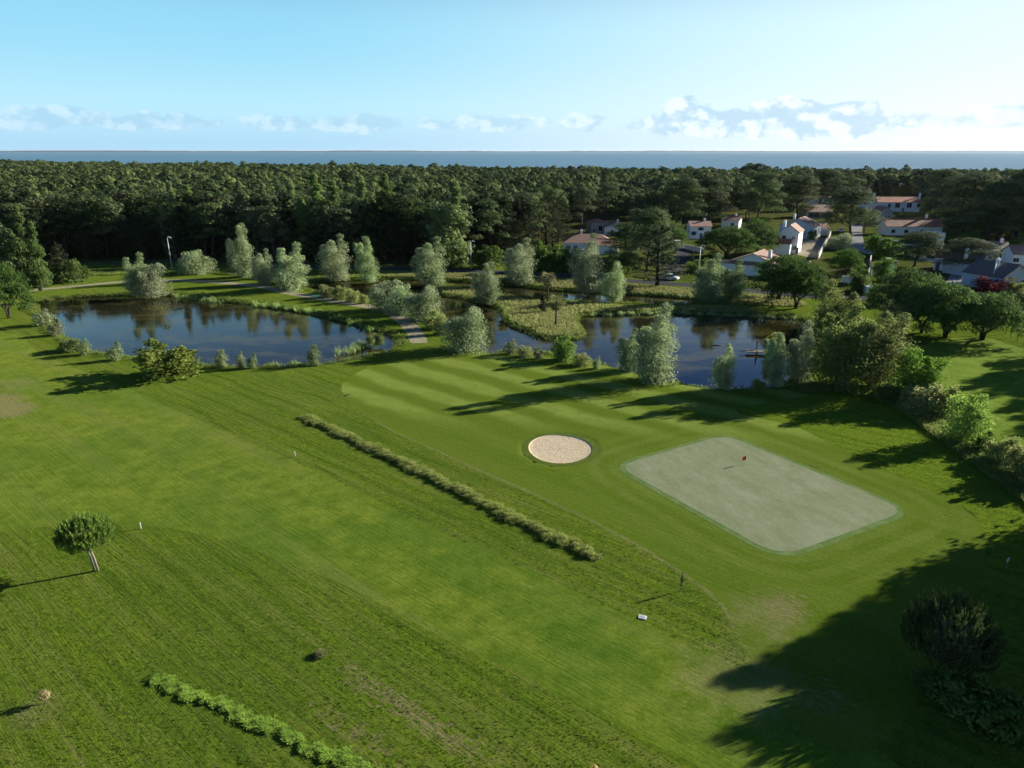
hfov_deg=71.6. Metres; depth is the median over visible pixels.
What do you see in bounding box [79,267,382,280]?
meadow grass
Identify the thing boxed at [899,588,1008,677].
young pine
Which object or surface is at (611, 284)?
willow tree
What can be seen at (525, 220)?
cypress tree
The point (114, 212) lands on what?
pine tree
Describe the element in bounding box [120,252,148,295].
willow tree
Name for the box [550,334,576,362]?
leafy tree
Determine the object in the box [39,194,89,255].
cypress tree
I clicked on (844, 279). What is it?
garden wall
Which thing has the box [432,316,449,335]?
leafy bush
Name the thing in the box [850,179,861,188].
pine tree
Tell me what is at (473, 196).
pine tree
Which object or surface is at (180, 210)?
cypress tree
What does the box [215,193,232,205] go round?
pine tree
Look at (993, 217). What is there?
pine tree
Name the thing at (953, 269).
house
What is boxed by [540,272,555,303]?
palm tree
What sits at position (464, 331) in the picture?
willow bush
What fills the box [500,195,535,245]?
cypress tree
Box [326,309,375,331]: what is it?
reeds
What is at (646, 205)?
pine tree
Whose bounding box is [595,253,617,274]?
leafy bush
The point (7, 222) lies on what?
cypress tree
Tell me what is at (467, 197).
pine tree
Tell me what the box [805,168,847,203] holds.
pine tree
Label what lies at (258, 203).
pine tree
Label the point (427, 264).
willow tree
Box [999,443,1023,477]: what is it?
leafy bush
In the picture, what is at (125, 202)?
pine tree
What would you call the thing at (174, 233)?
cypress tree
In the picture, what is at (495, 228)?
cypress tree
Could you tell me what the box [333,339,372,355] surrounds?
reeds
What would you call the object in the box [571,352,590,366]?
leafy bush
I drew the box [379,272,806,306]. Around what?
meadow grass
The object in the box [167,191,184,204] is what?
pine tree
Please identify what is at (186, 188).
poplar tree
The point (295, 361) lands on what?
reeds
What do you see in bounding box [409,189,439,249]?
cypress tree
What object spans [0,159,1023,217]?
forest
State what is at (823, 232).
door
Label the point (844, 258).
stone pine
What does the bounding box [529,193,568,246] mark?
tree
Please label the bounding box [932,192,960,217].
pine tree
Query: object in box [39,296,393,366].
pond water
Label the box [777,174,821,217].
pine tree
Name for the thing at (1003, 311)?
stone pine
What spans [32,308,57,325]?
willow shrub
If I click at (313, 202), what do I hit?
pine tree
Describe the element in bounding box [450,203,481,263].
pine tree
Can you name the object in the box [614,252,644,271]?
stone pine
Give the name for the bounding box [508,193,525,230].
pine tree
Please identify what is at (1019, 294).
leafy bush
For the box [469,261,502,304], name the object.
willow tree
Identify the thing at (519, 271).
willow tree
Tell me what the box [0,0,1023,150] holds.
sky
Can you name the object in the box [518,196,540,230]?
pine tree
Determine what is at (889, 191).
broadleaf tree
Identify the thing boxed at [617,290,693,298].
reeds
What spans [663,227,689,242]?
stone pine
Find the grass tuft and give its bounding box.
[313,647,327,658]
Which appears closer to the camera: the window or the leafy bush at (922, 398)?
the leafy bush at (922, 398)
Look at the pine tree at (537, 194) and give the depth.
256.33 m
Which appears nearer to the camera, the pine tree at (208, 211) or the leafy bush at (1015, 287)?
the leafy bush at (1015, 287)
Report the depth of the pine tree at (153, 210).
219.21 m
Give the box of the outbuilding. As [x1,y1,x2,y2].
[873,206,893,217]
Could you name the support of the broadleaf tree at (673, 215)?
on the ground at (828, 655)
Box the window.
[808,213,819,217]
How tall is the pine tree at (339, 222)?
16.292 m
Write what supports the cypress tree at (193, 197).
on the ground at (828, 655)
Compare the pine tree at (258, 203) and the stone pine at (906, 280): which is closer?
the stone pine at (906, 280)
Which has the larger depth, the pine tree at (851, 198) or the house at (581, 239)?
the pine tree at (851, 198)
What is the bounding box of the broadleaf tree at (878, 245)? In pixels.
[861,233,908,258]
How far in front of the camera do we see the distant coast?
23034.46 m
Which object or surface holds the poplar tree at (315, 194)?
on the ground at (828, 655)
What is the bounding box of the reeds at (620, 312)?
[589,310,795,319]
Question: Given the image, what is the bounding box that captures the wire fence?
[85,260,308,265]
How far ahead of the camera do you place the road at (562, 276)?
190.63 m
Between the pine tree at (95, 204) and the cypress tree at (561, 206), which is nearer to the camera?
the pine tree at (95, 204)
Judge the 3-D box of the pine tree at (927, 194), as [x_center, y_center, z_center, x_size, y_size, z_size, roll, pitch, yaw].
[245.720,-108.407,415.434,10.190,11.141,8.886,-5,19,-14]
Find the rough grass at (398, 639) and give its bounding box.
[0,411,1023,767]
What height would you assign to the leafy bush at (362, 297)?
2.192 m
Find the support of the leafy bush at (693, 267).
on the ground at (828, 655)
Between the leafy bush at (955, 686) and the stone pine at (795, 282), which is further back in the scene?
the stone pine at (795, 282)
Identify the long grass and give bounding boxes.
[142,670,383,767]
[298,414,603,560]
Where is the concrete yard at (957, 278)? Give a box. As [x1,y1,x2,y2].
[953,274,961,281]
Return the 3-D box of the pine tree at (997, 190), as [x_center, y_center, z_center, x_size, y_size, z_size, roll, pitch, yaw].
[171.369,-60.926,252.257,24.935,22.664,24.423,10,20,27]
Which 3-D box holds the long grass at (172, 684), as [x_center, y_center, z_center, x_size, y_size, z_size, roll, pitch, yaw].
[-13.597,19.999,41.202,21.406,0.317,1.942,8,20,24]
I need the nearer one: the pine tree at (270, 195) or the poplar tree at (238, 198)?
the poplar tree at (238, 198)
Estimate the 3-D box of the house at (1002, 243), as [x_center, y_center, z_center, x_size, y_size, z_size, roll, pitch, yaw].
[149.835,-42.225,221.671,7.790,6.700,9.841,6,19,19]
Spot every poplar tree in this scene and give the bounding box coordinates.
[0,205,34,287]
[0,222,18,282]
[22,221,53,287]
[156,181,183,257]
[174,185,207,254]
[220,180,250,254]
[247,183,275,255]
[272,177,302,256]
[292,173,324,256]
[315,179,347,256]
[340,174,374,257]
[361,173,395,258]
[424,180,474,266]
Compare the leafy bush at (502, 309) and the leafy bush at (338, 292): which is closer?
the leafy bush at (502, 309)
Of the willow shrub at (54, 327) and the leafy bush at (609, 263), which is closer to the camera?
the willow shrub at (54, 327)
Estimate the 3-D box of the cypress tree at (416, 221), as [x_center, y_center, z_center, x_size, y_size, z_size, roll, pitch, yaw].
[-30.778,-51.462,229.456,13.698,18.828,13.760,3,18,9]
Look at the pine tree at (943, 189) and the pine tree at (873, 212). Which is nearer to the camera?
the pine tree at (873, 212)
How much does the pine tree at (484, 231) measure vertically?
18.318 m
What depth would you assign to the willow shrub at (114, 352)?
113.78 m
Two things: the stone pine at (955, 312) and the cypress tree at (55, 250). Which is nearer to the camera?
the stone pine at (955, 312)
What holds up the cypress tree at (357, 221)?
on the ground at (828, 655)
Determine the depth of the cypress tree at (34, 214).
212.59 m
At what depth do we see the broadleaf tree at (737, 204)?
423.62 m
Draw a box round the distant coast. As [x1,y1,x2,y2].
[0,150,1023,151]
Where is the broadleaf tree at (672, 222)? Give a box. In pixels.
[667,220,684,232]
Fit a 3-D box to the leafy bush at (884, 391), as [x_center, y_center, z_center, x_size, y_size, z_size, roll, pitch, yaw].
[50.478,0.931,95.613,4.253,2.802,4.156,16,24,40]
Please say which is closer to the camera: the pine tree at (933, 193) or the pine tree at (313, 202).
the pine tree at (313, 202)
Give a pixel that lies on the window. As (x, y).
(810, 215)
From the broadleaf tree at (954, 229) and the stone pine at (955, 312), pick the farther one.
the broadleaf tree at (954, 229)
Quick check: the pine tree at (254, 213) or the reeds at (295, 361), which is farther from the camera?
the pine tree at (254, 213)
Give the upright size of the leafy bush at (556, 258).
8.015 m
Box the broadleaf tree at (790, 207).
[777,197,807,210]
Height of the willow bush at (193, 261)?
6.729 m
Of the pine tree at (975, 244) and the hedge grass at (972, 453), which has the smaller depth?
the hedge grass at (972, 453)
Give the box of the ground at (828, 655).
[0,185,1023,767]
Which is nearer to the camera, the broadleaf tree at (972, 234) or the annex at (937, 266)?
the annex at (937, 266)
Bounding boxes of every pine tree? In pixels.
[0,202,40,242]
[1,204,47,239]
[15,197,52,252]
[37,202,77,257]
[39,193,68,248]
[49,205,73,254]
[56,191,74,199]
[72,195,105,256]
[80,195,118,257]
[94,192,115,244]
[96,189,119,242]
[97,201,128,256]
[113,189,141,216]
[117,198,136,243]
[123,193,144,198]
[138,205,169,257]
[146,190,166,203]
[150,192,177,206]
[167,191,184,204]
[185,205,219,257]
[193,202,229,260]
[196,196,224,250]
[197,191,213,196]
[206,202,223,255]
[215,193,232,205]
[215,203,253,255]
[222,192,237,204]
[234,206,271,255]
[251,196,277,233]
[252,194,276,199]
[255,204,289,262]
[276,189,294,202]
[279,193,299,203]
[294,191,306,200]
[295,194,312,201]
[296,200,325,236]
[310,204,347,244]
[323,191,351,213]
[324,194,342,215]
[326,207,356,259]
[339,193,352,207]
[396,197,428,261]
[413,198,438,242]
[418,202,442,254]
[434,192,451,203]
[443,194,466,209]
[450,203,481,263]
[457,203,473,239]
[461,193,476,247]
[466,192,490,250]
[471,198,501,244]
[474,200,509,245]
[489,195,513,243]
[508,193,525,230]
[516,191,542,236]
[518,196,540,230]
[523,192,541,238]
[525,200,556,239]
[537,188,561,238]
[563,186,602,233]
[588,181,628,220]
[600,222,654,256]
[616,206,682,271]
[618,192,636,221]
[626,208,642,221]
[629,224,688,285]
[630,200,647,216]
[631,192,645,211]
[640,189,661,206]
[640,203,653,209]
[648,192,666,207]
[651,221,673,246]
[659,177,708,221]
[660,188,679,219]
[683,176,737,219]
[709,192,730,217]
[714,191,731,219]
[736,172,787,219]
[741,191,759,219]
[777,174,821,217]
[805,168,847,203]
[818,186,889,237]
[833,180,850,194]
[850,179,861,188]
[853,208,882,231]
[871,180,883,192]
[882,178,892,194]
[890,231,947,266]
[912,168,963,193]
[915,177,924,197]
[920,197,932,217]
[922,189,932,202]
[923,176,981,218]
[925,189,940,205]
[928,198,942,211]
[931,172,1008,231]
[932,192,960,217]
[932,237,1004,265]
[951,179,1023,240]
[977,210,1008,240]
[979,169,1023,236]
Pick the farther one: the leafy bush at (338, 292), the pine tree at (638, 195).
the pine tree at (638, 195)
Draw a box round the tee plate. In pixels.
[638,614,646,619]
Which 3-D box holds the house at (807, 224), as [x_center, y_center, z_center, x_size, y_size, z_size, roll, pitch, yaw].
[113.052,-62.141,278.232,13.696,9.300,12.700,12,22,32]
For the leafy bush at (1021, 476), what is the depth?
71.55 m
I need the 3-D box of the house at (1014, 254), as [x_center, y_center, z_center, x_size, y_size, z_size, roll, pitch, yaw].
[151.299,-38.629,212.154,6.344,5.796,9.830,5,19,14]
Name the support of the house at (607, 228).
on the ground at (828, 655)
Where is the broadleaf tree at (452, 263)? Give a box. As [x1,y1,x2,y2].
[438,247,465,268]
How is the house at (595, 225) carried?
on the ground at (828, 655)
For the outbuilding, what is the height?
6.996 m
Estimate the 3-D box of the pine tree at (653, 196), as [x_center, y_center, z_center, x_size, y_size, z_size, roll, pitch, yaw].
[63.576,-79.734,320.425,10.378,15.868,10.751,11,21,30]
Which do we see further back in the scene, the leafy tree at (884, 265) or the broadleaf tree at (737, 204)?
the broadleaf tree at (737, 204)
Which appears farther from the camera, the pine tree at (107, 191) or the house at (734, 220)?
the house at (734, 220)
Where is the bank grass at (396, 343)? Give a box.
[28,274,818,389]
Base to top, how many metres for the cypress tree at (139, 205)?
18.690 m
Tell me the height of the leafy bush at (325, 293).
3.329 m
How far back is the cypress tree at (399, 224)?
214.85 m
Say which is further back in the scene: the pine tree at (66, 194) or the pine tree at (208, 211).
the pine tree at (66, 194)
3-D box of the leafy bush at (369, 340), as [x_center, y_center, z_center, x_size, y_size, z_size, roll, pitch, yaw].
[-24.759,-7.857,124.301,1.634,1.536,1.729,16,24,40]
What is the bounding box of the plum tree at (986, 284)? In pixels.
[967,275,1008,293]
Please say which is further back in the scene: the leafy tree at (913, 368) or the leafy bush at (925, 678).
the leafy tree at (913, 368)
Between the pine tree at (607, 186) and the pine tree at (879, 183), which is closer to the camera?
the pine tree at (607, 186)
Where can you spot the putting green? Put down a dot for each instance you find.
(765, 499)
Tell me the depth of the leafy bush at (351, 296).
157.55 m
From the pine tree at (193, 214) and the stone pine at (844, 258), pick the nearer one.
the stone pine at (844, 258)
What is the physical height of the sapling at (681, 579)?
1.580 m
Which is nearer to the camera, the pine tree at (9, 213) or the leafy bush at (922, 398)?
the leafy bush at (922, 398)
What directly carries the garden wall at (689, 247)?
on the ground at (828, 655)
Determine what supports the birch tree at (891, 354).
on the ground at (828, 655)
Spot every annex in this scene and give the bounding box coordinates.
[924,231,945,243]
[933,251,950,270]
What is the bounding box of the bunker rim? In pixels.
[522,432,599,465]
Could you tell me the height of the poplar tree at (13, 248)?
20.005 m
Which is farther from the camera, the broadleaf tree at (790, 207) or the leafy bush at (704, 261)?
the broadleaf tree at (790, 207)
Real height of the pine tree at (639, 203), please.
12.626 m
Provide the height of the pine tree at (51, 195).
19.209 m
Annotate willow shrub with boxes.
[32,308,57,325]
[46,319,64,335]
[74,338,94,355]
[104,341,123,361]
[214,349,228,368]
[236,351,246,367]
[246,353,256,367]
[305,344,321,365]
[503,339,518,354]
[533,346,543,358]
[591,356,600,368]
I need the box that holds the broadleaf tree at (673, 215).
[665,210,677,220]
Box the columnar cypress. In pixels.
[538,294,546,312]
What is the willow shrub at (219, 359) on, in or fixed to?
on the ground at (828, 655)
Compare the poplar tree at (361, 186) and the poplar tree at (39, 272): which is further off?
the poplar tree at (361, 186)
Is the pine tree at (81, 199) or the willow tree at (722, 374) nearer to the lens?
the willow tree at (722, 374)
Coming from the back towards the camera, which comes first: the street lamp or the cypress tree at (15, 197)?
the cypress tree at (15, 197)
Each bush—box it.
[46,260,60,282]
[52,258,86,283]
[54,338,80,352]
[76,265,92,278]
[132,263,172,297]
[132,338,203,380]
[171,249,217,275]
[315,284,334,298]
[330,285,346,300]
[343,288,359,303]
[359,294,368,303]
[363,279,404,313]
[365,335,373,343]
[372,333,385,345]
[386,284,414,315]
[398,284,444,323]
[421,309,446,330]
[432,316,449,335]
[437,306,493,355]
[497,304,510,316]
[515,345,533,358]
[525,246,538,272]
[529,239,554,272]
[544,244,568,272]
[561,247,576,273]
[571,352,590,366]
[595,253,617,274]
[683,261,704,272]
[693,257,708,266]
[749,378,767,392]
[763,331,785,356]
[807,229,817,239]
[826,233,856,249]
[844,269,872,293]
[871,383,903,404]
[896,382,947,418]
[906,663,950,698]
[926,662,996,724]
[927,384,963,418]
[933,392,998,446]
[948,672,1023,749]
[970,430,996,454]
[978,435,1020,467]
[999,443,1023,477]
[1004,282,1023,293]
[1005,239,1023,244]
[1009,457,1023,482]
[1012,291,1023,303]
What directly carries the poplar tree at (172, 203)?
on the ground at (828, 655)
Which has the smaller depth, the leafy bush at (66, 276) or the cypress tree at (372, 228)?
the leafy bush at (66, 276)
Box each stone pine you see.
[0,261,35,317]
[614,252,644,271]
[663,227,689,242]
[693,225,760,257]
[694,210,713,219]
[732,220,781,251]
[743,218,764,228]
[746,254,805,299]
[760,255,835,308]
[826,248,866,273]
[863,266,946,321]
[892,279,961,332]
[902,186,914,192]
[905,281,996,337]
[943,290,1023,339]
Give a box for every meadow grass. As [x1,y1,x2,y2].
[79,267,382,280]
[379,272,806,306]
[433,285,759,335]
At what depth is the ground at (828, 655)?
57.58 m
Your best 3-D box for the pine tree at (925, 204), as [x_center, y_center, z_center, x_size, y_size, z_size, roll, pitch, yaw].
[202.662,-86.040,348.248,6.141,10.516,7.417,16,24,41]
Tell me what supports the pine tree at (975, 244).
on the ground at (828, 655)
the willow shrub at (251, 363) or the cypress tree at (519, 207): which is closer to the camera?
the willow shrub at (251, 363)
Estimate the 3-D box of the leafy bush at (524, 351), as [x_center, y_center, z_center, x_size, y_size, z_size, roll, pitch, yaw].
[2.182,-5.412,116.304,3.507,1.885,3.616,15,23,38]
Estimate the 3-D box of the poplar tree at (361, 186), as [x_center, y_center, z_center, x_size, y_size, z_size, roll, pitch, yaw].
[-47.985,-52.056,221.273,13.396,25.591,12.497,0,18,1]
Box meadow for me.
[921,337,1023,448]
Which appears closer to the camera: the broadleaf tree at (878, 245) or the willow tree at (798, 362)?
the willow tree at (798, 362)
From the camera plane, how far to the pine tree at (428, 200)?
216.37 m
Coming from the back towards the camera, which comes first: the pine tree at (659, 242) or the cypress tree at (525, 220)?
the cypress tree at (525, 220)
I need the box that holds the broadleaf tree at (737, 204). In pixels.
[733,200,742,206]
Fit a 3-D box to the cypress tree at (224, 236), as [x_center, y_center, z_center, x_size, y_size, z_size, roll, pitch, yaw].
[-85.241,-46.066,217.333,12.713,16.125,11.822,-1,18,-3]
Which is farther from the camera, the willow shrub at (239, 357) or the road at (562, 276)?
the road at (562, 276)
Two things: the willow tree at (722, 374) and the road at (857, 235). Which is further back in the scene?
the road at (857, 235)
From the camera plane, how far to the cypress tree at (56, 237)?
224.19 m
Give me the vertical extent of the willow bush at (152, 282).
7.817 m
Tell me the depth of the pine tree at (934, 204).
348.76 m
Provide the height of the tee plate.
0.085 m
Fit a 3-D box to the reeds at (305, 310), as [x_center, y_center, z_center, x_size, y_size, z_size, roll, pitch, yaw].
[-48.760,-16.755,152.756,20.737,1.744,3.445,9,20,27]
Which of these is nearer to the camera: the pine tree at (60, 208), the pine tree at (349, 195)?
the pine tree at (60, 208)
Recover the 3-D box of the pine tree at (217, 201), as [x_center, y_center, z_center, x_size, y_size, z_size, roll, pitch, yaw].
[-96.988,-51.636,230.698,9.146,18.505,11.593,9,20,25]
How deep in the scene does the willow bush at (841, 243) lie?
240.69 m
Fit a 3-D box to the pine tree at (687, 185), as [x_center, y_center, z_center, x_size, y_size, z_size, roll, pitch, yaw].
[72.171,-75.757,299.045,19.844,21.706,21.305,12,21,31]
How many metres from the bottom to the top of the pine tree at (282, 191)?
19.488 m
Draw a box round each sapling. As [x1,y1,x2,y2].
[36,689,51,702]
[680,572,683,589]
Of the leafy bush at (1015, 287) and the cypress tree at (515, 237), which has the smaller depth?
the leafy bush at (1015, 287)
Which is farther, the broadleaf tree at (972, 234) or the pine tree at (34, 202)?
the broadleaf tree at (972, 234)
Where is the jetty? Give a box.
[740,340,765,354]
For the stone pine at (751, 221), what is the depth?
287.25 m
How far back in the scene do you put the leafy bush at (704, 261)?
206.53 m
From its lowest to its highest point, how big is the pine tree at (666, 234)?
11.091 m
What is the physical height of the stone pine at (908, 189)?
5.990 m
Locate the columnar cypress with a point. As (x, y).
(542, 307)
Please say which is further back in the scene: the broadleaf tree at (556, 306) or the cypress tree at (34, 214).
the cypress tree at (34, 214)
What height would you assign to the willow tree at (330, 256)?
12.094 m
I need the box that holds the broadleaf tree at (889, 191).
[882,187,891,193]
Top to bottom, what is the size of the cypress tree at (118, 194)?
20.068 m
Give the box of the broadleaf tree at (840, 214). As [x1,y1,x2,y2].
[823,213,841,222]
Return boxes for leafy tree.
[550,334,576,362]
[862,284,889,306]
[869,256,897,281]
[885,346,951,402]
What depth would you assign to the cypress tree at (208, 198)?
222.50 m
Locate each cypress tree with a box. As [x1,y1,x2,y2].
[0,189,9,222]
[0,216,26,243]
[4,191,51,240]
[7,188,60,245]
[23,208,60,259]
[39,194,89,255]
[41,206,80,252]
[45,243,68,276]
[60,195,100,254]
[66,187,114,252]
[93,198,133,254]
[99,190,132,249]
[121,194,141,231]
[122,200,160,249]
[129,196,161,255]
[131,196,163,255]
[142,195,165,252]
[158,209,193,258]
[167,190,223,255]
[175,194,217,249]
[192,192,223,255]
[207,194,225,252]
[214,207,254,256]
[245,198,269,253]
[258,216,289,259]
[259,199,299,252]
[265,193,303,255]
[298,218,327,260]
[325,217,353,261]
[343,201,368,249]
[354,197,396,259]
[372,192,418,259]
[375,191,419,259]
[376,191,398,237]
[382,203,422,260]
[386,203,414,256]
[407,195,425,253]
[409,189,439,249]
[445,192,477,247]
[463,195,492,255]
[468,192,505,246]
[478,197,515,254]
[483,194,522,254]
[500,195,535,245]
[501,217,531,252]
[512,213,542,253]
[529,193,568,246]
[540,210,563,246]
[545,194,575,236]
[548,201,573,244]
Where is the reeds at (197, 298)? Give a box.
[173,293,223,303]
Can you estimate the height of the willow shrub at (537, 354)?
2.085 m
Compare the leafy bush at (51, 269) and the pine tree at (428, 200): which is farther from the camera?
the pine tree at (428, 200)
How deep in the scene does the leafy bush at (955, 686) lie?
42.40 m
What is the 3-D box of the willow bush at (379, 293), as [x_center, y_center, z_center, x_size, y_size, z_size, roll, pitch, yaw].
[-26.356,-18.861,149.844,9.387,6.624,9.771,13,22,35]
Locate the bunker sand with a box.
[529,435,592,462]
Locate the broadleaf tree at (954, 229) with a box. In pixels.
[943,220,971,233]
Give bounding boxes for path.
[20,279,427,342]
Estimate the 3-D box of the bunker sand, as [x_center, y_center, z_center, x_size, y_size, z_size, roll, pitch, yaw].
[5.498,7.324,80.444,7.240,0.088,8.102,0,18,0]
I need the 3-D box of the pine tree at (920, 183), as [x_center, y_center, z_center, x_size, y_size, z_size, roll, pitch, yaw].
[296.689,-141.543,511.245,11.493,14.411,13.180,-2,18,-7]
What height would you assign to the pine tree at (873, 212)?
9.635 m
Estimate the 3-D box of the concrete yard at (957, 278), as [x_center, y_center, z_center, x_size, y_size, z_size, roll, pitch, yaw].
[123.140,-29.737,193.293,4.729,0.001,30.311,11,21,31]
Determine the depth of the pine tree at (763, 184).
319.44 m
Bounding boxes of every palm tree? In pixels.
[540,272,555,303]
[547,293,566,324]
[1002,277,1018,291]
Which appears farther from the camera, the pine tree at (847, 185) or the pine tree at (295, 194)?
the pine tree at (847, 185)
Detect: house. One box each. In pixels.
[562,229,618,253]
[586,219,609,233]
[603,219,623,235]
[686,218,712,238]
[718,249,810,275]
[721,213,742,228]
[773,220,804,254]
[779,213,822,238]
[798,204,832,217]
[800,196,832,203]
[857,193,920,211]
[877,214,943,234]
[942,248,994,275]
[961,258,1023,290]
[979,238,1008,260]
[1001,245,1023,265]
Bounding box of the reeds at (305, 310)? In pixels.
[250,301,320,313]
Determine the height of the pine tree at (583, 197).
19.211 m
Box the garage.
[819,222,830,235]
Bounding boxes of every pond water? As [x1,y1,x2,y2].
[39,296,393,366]
[311,280,808,388]
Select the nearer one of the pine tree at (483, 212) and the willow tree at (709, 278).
the willow tree at (709, 278)
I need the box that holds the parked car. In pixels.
[662,273,679,280]
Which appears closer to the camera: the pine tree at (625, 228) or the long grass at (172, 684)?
the long grass at (172, 684)
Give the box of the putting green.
[625,437,896,551]
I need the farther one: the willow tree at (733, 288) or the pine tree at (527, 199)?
the pine tree at (527, 199)
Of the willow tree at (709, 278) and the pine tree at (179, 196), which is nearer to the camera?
the willow tree at (709, 278)
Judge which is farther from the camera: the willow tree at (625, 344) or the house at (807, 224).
the house at (807, 224)
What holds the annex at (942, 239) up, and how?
on the ground at (828, 655)
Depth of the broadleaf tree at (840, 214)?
332.21 m
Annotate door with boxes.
[820,230,826,235]
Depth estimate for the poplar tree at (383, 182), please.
217.63 m
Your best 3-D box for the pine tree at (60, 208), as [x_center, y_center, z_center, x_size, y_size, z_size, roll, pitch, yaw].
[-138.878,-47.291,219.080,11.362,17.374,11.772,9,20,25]
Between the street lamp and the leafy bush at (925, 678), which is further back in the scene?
the street lamp
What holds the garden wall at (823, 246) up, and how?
on the ground at (828, 655)
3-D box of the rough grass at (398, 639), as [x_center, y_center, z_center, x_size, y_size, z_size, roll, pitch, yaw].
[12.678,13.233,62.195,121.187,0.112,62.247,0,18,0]
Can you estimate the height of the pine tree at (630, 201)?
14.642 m
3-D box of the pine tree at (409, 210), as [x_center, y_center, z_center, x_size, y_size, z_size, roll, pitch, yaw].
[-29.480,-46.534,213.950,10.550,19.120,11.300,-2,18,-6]
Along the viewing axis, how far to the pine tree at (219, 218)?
222.45 m
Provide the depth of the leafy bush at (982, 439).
79.05 m
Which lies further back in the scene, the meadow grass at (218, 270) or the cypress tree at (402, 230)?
the cypress tree at (402, 230)
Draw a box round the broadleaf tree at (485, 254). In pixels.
[469,245,504,268]
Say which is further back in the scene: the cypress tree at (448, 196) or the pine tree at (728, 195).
the pine tree at (728, 195)
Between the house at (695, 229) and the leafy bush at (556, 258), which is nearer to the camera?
the leafy bush at (556, 258)
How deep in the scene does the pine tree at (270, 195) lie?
237.06 m
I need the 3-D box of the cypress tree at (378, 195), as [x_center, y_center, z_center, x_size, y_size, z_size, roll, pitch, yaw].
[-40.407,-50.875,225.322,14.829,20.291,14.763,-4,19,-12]
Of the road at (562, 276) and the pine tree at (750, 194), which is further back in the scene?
the pine tree at (750, 194)
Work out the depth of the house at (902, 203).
392.94 m
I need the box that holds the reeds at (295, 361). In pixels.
[269,360,309,366]
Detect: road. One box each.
[267,265,1022,305]
[647,246,689,282]
[851,224,964,287]
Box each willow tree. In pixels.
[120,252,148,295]
[224,223,254,277]
[248,248,275,284]
[271,241,310,291]
[314,233,351,280]
[352,236,380,282]
[409,236,449,286]
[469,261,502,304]
[499,237,536,284]
[566,232,606,293]
[598,261,628,301]
[614,327,641,371]
[625,302,680,385]
[687,252,727,302]
[707,343,737,390]
[719,259,749,298]
[759,332,791,387]
[781,320,818,382]
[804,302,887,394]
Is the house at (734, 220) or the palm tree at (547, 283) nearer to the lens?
the palm tree at (547, 283)
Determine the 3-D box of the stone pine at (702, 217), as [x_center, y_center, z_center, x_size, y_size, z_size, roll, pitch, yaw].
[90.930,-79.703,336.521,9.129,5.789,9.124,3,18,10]
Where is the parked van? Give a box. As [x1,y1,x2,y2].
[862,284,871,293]
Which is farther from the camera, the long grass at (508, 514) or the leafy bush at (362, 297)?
the leafy bush at (362, 297)
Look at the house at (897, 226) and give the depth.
283.09 m
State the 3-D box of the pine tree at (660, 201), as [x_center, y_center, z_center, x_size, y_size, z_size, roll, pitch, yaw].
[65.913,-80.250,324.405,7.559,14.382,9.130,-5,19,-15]
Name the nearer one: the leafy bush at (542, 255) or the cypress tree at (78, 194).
the leafy bush at (542, 255)
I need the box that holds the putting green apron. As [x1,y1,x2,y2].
[619,435,903,555]
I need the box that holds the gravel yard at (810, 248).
[797,238,825,258]
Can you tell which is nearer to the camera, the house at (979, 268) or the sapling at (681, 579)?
the sapling at (681, 579)
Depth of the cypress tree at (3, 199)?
227.31 m
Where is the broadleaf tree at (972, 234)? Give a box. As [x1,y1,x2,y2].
[957,228,982,239]
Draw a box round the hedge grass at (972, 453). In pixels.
[790,379,1023,501]
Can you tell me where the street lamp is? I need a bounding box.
[167,236,172,268]
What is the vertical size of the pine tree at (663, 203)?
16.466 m
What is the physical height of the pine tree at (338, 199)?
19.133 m
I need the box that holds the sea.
[0,152,1023,184]
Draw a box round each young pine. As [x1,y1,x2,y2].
[51,509,115,570]
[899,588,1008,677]
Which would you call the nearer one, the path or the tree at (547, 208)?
the path
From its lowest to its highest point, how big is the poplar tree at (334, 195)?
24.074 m
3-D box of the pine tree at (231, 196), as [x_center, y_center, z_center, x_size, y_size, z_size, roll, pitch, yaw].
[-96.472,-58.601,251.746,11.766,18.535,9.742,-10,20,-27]
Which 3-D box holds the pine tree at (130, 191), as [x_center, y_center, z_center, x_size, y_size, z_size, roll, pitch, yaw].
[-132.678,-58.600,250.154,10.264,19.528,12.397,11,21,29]
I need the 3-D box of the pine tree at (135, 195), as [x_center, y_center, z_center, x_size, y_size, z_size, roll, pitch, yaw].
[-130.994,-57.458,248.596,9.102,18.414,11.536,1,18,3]
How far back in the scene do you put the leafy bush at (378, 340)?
123.14 m
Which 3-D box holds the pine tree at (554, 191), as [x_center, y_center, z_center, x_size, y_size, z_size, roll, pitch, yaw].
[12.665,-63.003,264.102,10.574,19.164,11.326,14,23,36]
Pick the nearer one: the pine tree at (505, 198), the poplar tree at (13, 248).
the poplar tree at (13, 248)
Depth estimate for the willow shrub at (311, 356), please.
111.33 m
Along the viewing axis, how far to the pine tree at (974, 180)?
261.25 m
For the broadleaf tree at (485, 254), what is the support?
on the ground at (828, 655)
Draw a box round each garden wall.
[683,244,704,252]
[817,230,831,258]
[842,276,852,282]
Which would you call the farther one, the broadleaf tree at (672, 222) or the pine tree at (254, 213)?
the broadleaf tree at (672, 222)
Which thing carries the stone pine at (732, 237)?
on the ground at (828, 655)
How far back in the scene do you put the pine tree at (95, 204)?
219.12 m
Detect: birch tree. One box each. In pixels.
[802,278,863,357]
[832,310,921,388]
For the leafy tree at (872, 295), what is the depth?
153.15 m
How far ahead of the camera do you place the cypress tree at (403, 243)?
215.10 m

